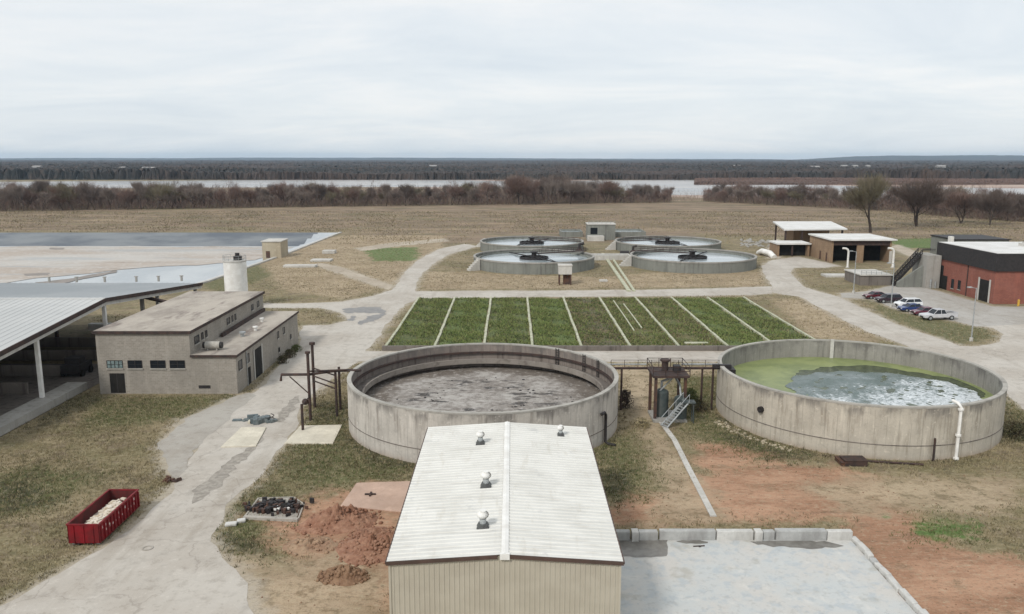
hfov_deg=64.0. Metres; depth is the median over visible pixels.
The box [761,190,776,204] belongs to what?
bare tree
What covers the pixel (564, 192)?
bare tree
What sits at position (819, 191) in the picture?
bare tree
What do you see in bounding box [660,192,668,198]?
bare tree
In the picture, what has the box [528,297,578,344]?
drying bed
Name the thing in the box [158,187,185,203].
bare tree
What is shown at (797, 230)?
pavilion
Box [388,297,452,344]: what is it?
drying bed
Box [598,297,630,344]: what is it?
bed divider
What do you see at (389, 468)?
green grass
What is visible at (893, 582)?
kerb block
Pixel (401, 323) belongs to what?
bed divider
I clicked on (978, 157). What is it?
hills
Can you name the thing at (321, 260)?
concrete slab
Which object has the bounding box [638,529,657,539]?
wall block
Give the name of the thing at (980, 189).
bare tree
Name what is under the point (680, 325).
drying bed
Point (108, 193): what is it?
bare tree
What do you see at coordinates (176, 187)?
bare tree
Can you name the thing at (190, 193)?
bare tree
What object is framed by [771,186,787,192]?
bare tree
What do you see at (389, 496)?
concrete pad
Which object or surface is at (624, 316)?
loose pipe
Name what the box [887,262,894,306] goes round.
light pole
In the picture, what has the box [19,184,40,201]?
bare tree
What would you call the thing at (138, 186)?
bare tree
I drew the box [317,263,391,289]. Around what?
track
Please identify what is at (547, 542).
metal shed
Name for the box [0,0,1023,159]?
sky
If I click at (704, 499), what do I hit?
walkway strip
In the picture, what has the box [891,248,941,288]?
stair block
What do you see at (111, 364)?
glass block window
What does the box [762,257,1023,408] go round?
road
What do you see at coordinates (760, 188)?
bare tree
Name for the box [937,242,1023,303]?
red brick building
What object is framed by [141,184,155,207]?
bare tree
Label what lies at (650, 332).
drying bed
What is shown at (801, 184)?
bare tree
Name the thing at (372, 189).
bare tree
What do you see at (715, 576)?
slab
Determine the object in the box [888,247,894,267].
vent pipe
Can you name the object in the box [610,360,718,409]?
pipe bridge
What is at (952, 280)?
window
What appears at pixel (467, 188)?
bare tree
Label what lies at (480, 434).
roof turbine
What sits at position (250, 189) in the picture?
bare tree
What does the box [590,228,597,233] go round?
window
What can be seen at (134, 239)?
lagoon far bank
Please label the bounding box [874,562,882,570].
kerb block
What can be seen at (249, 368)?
door
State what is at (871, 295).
parked car
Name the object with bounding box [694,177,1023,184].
riverbank scrub
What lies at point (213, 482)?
worn road strip
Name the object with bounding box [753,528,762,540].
wall block
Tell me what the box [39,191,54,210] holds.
bare tree
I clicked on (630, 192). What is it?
bare tree
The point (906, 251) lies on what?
path
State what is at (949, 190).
bare tree
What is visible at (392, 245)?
track
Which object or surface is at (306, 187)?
bare tree
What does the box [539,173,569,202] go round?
bare tree
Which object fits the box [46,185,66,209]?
bare tree
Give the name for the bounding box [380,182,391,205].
bare tree
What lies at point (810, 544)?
puddle
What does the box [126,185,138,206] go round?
bare tree
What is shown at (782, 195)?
bare tree
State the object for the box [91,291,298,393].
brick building
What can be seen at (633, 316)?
loose pipe
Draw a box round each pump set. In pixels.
[568,242,583,251]
[620,245,636,253]
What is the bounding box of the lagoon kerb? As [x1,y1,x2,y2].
[198,232,341,282]
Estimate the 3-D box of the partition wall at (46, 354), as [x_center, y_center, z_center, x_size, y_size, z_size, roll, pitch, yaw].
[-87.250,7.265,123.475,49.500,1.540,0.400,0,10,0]
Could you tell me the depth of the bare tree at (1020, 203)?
392.32 m
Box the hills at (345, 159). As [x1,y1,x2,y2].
[0,158,781,159]
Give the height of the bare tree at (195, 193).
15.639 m
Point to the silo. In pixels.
(235, 272)
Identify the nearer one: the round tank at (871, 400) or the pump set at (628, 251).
the round tank at (871, 400)
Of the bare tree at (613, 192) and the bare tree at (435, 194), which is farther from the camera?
the bare tree at (613, 192)
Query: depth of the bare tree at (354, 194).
520.35 m
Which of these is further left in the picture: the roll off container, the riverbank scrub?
the roll off container
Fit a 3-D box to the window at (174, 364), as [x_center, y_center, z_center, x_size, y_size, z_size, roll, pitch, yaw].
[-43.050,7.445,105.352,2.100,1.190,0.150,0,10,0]
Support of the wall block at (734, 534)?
on the ground at (976, 584)
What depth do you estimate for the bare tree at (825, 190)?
535.06 m
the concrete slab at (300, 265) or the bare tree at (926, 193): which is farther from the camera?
the bare tree at (926, 193)
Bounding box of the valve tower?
[558,264,572,284]
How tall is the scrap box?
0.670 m
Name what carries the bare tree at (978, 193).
on the ground at (976, 584)
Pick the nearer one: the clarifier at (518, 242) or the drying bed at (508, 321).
the drying bed at (508, 321)
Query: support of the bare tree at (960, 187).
on the ground at (976, 584)
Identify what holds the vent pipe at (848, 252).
on the ground at (976, 584)
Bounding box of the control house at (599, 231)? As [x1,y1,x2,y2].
[585,221,615,240]
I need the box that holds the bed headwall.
[382,345,738,350]
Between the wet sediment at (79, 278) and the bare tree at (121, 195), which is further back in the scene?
the bare tree at (121, 195)
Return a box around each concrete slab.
[283,264,317,267]
[310,258,332,261]
[322,250,336,253]
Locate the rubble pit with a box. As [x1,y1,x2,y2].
[242,497,313,521]
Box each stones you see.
[237,453,1021,613]
[713,420,791,451]
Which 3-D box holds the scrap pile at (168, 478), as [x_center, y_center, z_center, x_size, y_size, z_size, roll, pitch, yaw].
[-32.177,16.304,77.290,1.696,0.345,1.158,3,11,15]
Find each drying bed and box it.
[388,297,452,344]
[438,296,488,344]
[486,297,530,343]
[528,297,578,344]
[565,297,626,344]
[601,297,674,344]
[638,297,723,344]
[673,297,763,344]
[711,297,810,339]
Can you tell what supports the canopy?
on the ground at (976, 584)
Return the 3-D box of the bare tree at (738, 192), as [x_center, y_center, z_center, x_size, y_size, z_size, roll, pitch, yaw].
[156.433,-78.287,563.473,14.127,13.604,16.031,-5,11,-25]
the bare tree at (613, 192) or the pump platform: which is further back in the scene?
the bare tree at (613, 192)
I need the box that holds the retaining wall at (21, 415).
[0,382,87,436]
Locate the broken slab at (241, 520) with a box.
[237,518,245,523]
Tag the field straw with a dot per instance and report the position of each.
(491, 224)
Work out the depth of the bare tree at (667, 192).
580.71 m
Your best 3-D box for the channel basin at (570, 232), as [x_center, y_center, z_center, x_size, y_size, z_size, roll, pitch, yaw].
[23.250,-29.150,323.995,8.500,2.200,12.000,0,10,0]
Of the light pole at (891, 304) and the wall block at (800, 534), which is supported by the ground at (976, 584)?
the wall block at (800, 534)
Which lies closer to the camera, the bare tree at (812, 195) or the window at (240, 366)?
the window at (240, 366)
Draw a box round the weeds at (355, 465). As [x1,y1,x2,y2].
[0,390,1023,566]
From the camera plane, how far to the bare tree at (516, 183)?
533.34 m
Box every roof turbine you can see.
[476,430,484,444]
[476,509,488,528]
[480,470,490,487]
[557,425,563,436]
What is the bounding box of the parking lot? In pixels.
[841,286,1023,325]
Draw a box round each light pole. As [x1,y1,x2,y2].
[850,251,856,292]
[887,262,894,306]
[967,286,976,340]
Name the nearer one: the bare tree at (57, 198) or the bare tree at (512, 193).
the bare tree at (57, 198)
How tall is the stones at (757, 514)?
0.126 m
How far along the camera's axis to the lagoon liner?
243.35 m
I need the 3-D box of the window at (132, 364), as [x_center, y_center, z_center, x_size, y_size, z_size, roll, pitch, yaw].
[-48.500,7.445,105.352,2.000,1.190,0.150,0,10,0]
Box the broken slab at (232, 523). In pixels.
[225,521,236,526]
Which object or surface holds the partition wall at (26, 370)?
on the canopy
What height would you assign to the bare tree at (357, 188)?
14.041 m
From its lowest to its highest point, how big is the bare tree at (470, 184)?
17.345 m
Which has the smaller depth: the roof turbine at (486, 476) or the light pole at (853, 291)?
the roof turbine at (486, 476)
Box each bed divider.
[385,297,419,344]
[434,297,455,344]
[483,297,491,342]
[526,297,532,344]
[562,297,581,344]
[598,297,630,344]
[634,297,678,344]
[670,297,727,344]
[706,297,768,340]
[743,296,814,338]
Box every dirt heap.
[280,534,339,555]
[291,503,383,535]
[316,564,369,585]
[333,525,393,567]
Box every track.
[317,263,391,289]
[357,239,445,250]
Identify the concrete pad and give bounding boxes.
[221,427,265,447]
[284,425,341,443]
[341,481,409,511]
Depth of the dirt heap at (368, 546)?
63.44 m
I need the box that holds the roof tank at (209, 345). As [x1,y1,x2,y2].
[202,341,222,350]
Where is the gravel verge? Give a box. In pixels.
[156,393,256,477]
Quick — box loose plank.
[684,342,707,343]
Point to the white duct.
(769, 253)
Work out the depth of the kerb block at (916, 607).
54.90 m
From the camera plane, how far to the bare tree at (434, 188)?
559.27 m
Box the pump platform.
[647,358,695,427]
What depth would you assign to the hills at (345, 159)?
12597.13 m
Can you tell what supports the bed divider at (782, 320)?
on the ground at (976, 584)
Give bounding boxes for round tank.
[347,343,618,462]
[712,339,1007,460]
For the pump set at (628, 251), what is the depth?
250.98 m
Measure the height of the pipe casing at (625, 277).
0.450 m
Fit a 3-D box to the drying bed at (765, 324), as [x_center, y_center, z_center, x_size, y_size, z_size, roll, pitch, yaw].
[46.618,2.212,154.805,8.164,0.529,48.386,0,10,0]
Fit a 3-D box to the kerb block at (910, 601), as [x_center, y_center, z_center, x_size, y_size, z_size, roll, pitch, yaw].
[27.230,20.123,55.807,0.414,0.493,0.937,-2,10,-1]
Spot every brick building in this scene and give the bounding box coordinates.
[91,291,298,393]
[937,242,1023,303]
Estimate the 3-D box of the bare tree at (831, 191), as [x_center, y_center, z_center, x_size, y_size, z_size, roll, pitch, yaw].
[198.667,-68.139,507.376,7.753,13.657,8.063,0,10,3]
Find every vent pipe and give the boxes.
[842,247,849,267]
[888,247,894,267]
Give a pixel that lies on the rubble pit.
(266, 507)
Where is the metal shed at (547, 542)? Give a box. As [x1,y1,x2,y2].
[385,421,624,613]
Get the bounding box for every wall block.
[616,529,629,539]
[631,528,638,541]
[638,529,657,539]
[659,529,715,539]
[715,529,753,539]
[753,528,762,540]
[762,529,774,539]
[774,528,826,540]
[826,529,852,540]
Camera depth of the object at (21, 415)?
98.15 m
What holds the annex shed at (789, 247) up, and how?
on the ground at (976, 584)
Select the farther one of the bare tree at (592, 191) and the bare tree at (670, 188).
the bare tree at (670, 188)
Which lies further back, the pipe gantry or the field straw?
the field straw
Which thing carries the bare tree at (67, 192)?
on the ground at (976, 584)
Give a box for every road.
[0,244,772,613]
[353,351,723,361]
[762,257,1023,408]
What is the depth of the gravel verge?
91.08 m
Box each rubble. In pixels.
[84,497,126,524]
[740,238,769,246]
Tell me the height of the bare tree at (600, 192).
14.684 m
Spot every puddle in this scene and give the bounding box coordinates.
[342,307,385,312]
[358,313,385,324]
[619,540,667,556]
[677,540,707,543]
[750,540,842,548]
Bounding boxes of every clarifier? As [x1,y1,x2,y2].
[467,247,594,274]
[476,236,583,251]
[605,236,721,252]
[619,246,756,273]
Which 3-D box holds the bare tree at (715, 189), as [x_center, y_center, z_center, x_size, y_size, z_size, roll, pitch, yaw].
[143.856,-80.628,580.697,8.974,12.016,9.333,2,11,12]
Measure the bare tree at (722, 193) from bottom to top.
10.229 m
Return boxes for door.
[109,373,125,392]
[248,366,251,383]
[254,346,262,377]
[976,277,990,302]
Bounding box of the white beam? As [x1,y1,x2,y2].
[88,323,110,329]
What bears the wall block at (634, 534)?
on the ground at (976, 584)
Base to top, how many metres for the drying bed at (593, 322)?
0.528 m
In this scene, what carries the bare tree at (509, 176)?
on the ground at (976, 584)
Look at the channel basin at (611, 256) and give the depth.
245.34 m
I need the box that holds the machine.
[60,355,92,375]
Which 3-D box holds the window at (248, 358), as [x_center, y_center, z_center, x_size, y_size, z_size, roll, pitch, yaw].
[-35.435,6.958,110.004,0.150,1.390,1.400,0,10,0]
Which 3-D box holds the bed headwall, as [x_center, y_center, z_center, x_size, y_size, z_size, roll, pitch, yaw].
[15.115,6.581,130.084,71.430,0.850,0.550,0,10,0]
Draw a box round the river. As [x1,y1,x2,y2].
[0,180,1023,198]
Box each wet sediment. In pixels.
[24,273,48,275]
[36,270,116,282]
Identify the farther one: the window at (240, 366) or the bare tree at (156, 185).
the bare tree at (156, 185)
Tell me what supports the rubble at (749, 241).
on the ground at (976, 584)
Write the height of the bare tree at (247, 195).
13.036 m
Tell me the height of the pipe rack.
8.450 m
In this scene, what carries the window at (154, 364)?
in the brick building at (157, 349)
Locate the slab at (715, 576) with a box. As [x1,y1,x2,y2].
[620,539,915,613]
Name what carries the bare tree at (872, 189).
on the ground at (976, 584)
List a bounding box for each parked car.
[862,291,883,298]
[874,293,902,302]
[893,297,922,305]
[897,303,921,311]
[910,306,931,314]
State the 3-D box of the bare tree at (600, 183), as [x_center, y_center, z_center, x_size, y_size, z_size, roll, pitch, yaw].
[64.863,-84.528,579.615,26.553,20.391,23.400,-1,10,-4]
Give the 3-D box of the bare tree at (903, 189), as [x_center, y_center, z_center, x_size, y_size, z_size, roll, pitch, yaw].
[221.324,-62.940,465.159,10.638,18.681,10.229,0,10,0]
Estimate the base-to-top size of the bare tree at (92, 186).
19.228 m
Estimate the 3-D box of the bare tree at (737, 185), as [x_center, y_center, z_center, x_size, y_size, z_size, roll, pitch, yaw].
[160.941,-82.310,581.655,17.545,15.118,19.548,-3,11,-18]
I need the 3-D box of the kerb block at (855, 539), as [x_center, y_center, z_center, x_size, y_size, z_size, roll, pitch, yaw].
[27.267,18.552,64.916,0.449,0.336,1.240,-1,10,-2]
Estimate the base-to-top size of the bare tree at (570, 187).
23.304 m
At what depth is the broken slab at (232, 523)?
67.84 m
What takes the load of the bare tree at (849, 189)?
on the ground at (976, 584)
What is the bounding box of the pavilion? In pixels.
[773,221,846,242]
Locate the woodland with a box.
[0,159,1023,179]
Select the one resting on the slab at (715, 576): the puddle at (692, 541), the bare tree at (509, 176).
the puddle at (692, 541)
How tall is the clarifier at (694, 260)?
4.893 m
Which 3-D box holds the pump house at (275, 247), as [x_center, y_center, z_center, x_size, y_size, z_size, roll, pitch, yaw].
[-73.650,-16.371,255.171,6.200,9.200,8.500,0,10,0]
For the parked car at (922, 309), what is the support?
on the parking lot
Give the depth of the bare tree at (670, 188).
599.48 m
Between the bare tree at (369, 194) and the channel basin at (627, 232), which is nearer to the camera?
the channel basin at (627, 232)
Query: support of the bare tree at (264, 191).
on the ground at (976, 584)
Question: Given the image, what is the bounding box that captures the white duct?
[756,248,776,257]
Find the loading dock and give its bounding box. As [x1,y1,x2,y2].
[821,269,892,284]
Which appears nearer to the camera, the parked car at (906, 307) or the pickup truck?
the pickup truck
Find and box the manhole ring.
[142,545,152,550]
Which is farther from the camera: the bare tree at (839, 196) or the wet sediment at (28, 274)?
the bare tree at (839, 196)
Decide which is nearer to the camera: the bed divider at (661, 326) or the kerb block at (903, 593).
the kerb block at (903, 593)
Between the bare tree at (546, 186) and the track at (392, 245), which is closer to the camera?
the track at (392, 245)
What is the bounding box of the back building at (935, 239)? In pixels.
[930,235,1010,253]
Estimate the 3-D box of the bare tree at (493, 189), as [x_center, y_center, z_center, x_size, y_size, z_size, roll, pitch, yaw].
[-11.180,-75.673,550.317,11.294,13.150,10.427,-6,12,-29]
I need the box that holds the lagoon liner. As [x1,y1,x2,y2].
[0,239,319,282]
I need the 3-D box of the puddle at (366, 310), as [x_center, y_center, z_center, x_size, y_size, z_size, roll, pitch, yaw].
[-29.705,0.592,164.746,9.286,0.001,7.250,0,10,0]
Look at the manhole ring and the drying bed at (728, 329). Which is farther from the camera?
the drying bed at (728, 329)
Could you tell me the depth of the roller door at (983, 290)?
174.91 m
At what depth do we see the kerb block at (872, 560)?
61.61 m
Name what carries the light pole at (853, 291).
on the parking lot
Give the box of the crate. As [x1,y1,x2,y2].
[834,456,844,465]
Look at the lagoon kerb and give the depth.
246.90 m
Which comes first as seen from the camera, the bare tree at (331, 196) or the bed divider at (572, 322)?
the bed divider at (572, 322)
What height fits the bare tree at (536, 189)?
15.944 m
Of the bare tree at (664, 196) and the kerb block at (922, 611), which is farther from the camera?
the bare tree at (664, 196)
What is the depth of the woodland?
1339.13 m
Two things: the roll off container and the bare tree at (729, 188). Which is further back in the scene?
the bare tree at (729, 188)
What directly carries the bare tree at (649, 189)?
on the ground at (976, 584)
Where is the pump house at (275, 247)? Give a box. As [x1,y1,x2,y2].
[261,238,287,259]
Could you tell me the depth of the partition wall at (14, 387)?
105.56 m
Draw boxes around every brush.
[0,171,1023,221]
[11,210,1013,238]
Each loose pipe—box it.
[613,300,634,330]
[623,304,641,328]
[868,460,923,465]
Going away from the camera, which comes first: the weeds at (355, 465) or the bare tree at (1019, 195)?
the weeds at (355, 465)
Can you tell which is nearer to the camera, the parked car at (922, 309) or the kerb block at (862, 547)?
the kerb block at (862, 547)
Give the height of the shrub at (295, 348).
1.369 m
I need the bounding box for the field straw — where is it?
[0,211,1023,243]
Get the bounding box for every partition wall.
[0,365,66,375]
[0,382,28,393]
[2,350,96,359]
[27,337,95,346]
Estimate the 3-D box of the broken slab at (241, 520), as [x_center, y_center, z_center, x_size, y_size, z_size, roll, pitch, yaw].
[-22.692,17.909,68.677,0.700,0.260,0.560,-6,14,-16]
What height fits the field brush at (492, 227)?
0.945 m
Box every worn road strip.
[192,437,263,503]
[277,395,299,421]
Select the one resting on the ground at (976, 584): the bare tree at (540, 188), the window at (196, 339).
the bare tree at (540, 188)
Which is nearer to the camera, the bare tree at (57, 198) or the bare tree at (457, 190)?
the bare tree at (57, 198)
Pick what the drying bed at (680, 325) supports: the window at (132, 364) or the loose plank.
the loose plank
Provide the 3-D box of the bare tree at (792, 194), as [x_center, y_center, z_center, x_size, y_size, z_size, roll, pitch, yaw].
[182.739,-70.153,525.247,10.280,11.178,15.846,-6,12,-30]
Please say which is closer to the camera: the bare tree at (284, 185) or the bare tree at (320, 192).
the bare tree at (320, 192)
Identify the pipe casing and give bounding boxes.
[606,259,630,291]
[612,259,634,291]
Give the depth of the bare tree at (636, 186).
569.79 m
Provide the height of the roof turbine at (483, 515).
1.196 m
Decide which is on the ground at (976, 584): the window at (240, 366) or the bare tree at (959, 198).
the bare tree at (959, 198)
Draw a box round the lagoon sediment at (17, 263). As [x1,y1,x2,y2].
[0,246,292,282]
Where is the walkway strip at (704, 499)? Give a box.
[659,422,716,516]
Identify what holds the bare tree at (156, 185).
on the ground at (976, 584)
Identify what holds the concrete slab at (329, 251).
on the ground at (976, 584)
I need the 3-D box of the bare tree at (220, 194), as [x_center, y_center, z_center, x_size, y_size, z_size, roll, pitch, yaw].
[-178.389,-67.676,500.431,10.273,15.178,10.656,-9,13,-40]
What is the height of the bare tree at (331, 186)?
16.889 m
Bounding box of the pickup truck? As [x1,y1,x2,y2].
[918,308,957,320]
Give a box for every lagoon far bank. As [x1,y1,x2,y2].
[0,233,317,245]
[299,233,334,245]
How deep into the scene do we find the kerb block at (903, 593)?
56.81 m
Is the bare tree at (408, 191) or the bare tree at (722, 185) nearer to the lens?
the bare tree at (408, 191)
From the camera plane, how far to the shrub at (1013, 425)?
89.38 m
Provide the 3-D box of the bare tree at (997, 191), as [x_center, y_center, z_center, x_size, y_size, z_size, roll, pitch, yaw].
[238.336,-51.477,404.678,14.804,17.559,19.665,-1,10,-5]
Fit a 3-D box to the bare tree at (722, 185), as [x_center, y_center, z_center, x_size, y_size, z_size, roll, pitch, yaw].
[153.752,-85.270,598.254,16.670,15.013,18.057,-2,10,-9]
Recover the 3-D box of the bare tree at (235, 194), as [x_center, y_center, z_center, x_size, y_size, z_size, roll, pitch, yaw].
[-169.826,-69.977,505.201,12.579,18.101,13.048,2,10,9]
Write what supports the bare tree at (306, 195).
on the ground at (976, 584)
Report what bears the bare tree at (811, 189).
on the ground at (976, 584)
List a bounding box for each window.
[106,360,123,369]
[127,360,142,369]
[150,360,165,369]
[169,360,185,369]
[194,334,200,345]
[238,359,242,371]
[246,353,250,364]
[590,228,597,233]
[950,279,953,288]
[957,280,960,289]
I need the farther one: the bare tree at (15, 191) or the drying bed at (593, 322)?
the bare tree at (15, 191)
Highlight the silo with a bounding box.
[222,253,247,290]
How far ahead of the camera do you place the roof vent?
115.83 m
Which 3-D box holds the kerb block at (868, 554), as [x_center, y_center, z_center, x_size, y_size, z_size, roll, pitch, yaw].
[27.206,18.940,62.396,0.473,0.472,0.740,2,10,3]
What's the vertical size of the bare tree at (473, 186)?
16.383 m
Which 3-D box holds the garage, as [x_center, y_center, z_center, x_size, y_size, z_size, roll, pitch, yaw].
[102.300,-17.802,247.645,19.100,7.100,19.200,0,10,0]
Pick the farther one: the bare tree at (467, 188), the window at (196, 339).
the bare tree at (467, 188)
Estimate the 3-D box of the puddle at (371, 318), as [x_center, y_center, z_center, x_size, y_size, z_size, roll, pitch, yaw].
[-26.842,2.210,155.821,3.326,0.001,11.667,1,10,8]
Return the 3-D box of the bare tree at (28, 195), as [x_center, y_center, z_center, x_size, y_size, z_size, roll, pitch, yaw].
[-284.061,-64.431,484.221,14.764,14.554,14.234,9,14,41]
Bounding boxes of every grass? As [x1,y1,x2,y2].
[0,363,1023,608]
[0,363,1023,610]
[0,365,1023,572]
[88,244,999,363]
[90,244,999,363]
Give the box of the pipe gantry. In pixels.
[140,297,166,310]
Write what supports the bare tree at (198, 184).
on the ground at (976, 584)
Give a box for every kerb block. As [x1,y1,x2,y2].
[852,536,860,544]
[856,542,869,553]
[864,551,873,559]
[869,557,878,564]
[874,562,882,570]
[879,567,891,577]
[886,575,901,592]
[899,588,910,600]
[906,596,917,608]
[913,604,921,613]
[918,609,928,613]
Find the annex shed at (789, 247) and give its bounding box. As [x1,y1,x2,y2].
[768,240,811,255]
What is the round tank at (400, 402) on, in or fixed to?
on the ground at (976, 584)
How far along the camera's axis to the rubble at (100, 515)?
67.73 m
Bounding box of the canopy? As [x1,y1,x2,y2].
[0,282,202,435]
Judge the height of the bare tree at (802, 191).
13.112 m
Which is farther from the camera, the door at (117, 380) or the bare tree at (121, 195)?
the bare tree at (121, 195)
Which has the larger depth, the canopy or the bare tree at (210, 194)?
the bare tree at (210, 194)
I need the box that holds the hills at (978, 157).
[797,155,1023,159]
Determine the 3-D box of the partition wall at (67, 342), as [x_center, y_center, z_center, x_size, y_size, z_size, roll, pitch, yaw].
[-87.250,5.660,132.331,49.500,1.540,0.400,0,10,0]
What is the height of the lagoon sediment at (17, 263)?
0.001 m
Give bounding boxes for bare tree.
[1,183,27,209]
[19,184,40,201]
[21,188,40,209]
[29,177,50,204]
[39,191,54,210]
[43,182,79,209]
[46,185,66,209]
[73,181,98,209]
[75,179,102,208]
[92,192,101,203]
[98,187,117,209]
[114,187,135,209]
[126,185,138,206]
[129,179,148,208]
[135,182,172,206]
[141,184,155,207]
[145,184,175,208]
[155,192,178,208]
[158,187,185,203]
[171,180,183,193]
[176,184,200,202]
[181,184,209,206]
[182,178,215,208]
[182,182,203,190]
[204,182,225,203]
[214,185,228,202]
[227,182,246,206]
[240,189,258,203]
[246,187,258,200]
[254,186,266,200]
[258,188,270,196]
[268,182,294,201]
[273,179,295,197]
[282,186,297,205]
[294,184,309,194]
[294,186,315,204]
[296,184,324,199]
[308,182,323,205]
[314,183,328,203]
[324,191,336,206]
[325,181,337,193]
[326,184,343,204]
[329,184,360,199]
[344,183,359,205]
[359,191,368,198]
[362,190,378,203]
[364,187,378,198]
[377,193,389,203]
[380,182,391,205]
[389,187,402,200]
[395,183,414,205]
[403,183,425,202]
[403,188,422,197]
[422,185,432,202]
[430,184,440,192]
[432,190,442,204]
[440,184,450,199]
[443,184,468,204]
[458,184,472,203]
[460,181,489,197]
[464,181,478,198]
[474,179,503,204]
[479,176,503,193]
[490,186,501,199]
[497,174,516,201]
[499,184,510,199]
[502,172,535,204]
[502,186,515,201]
[520,176,540,204]
[527,182,541,203]
[530,176,547,195]
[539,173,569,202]
[542,173,563,203]
[558,185,577,200]
[561,170,586,203]
[571,184,596,202]
[583,178,594,191]
[588,175,622,198]
[594,184,604,197]
[595,179,622,202]
[603,187,626,202]
[623,189,633,200]
[626,183,646,199]
[643,184,655,198]
[649,190,661,198]
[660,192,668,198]
[662,186,674,199]
[662,189,672,197]
[711,186,720,200]
[712,182,729,195]
[713,190,728,202]
[723,186,733,197]
[727,182,748,196]
[733,185,746,202]
[741,184,756,198]
[745,187,757,202]
[756,186,772,197]
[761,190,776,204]
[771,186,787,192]
[774,189,788,204]
[782,186,802,201]
[787,191,806,201]
[789,181,807,200]
[793,187,808,204]
[799,185,815,199]
[806,192,818,206]
[813,187,825,201]
[815,182,832,199]
[828,188,836,204]
[834,171,891,232]
[835,193,844,205]
[840,184,855,208]
[883,193,896,203]
[886,164,955,226]
[894,181,909,211]
[930,189,987,222]
[940,184,957,215]
[942,184,973,192]
[944,182,957,207]
[964,190,1017,224]
[974,184,1002,194]
[975,190,988,197]
[982,186,1007,217]
[994,197,1017,219]
[1000,187,1022,215]
[1009,194,1023,214]
[1013,191,1023,208]
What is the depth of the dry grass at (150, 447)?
81.61 m
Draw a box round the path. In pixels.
[892,245,913,255]
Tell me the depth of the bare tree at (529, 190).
541.91 m
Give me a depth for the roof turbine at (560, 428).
70.01 m
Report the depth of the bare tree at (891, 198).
484.97 m
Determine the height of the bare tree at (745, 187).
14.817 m
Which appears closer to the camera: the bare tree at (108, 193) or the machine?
the machine
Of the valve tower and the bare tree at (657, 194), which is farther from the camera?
the bare tree at (657, 194)
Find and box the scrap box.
[839,455,868,466]
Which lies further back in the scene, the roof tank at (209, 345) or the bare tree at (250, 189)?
the bare tree at (250, 189)
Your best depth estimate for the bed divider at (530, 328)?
150.62 m
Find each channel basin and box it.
[559,229,582,236]
[591,253,629,259]
[615,229,645,236]
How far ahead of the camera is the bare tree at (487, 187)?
544.61 m
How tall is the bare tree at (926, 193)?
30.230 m
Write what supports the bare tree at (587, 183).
on the ground at (976, 584)
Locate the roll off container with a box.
[66,489,139,544]
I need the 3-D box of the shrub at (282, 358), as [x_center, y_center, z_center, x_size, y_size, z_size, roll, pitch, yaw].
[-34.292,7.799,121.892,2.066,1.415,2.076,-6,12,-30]
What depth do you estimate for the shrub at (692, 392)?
102.61 m
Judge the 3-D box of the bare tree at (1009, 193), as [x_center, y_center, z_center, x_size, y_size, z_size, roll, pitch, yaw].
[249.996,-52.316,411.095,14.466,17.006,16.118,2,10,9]
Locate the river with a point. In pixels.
(680, 185)
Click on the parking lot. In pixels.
(986, 315)
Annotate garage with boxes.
[808,234,897,262]
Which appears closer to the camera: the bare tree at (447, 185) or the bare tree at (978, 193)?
the bare tree at (978, 193)
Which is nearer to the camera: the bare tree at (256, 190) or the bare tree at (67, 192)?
the bare tree at (67, 192)
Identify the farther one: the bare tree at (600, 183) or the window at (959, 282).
the bare tree at (600, 183)
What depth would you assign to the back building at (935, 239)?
237.18 m
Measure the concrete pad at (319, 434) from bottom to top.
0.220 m
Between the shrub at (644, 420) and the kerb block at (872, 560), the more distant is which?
the shrub at (644, 420)
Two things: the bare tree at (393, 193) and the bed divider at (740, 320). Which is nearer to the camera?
the bed divider at (740, 320)
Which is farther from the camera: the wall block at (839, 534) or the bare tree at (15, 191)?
the bare tree at (15, 191)
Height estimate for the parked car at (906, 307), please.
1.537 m
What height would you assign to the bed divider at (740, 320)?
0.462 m
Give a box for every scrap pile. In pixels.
[162,475,181,482]
[232,413,277,424]
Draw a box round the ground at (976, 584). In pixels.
[0,180,1023,613]
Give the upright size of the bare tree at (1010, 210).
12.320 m
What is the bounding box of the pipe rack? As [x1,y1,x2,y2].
[279,342,360,429]
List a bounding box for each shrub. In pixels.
[275,355,288,363]
[282,348,296,357]
[291,344,301,351]
[619,389,634,408]
[630,417,651,428]
[681,387,697,400]
[687,398,710,413]
[1002,419,1023,440]
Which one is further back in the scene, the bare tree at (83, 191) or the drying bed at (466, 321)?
the bare tree at (83, 191)
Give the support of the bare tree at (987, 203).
on the ground at (976, 584)

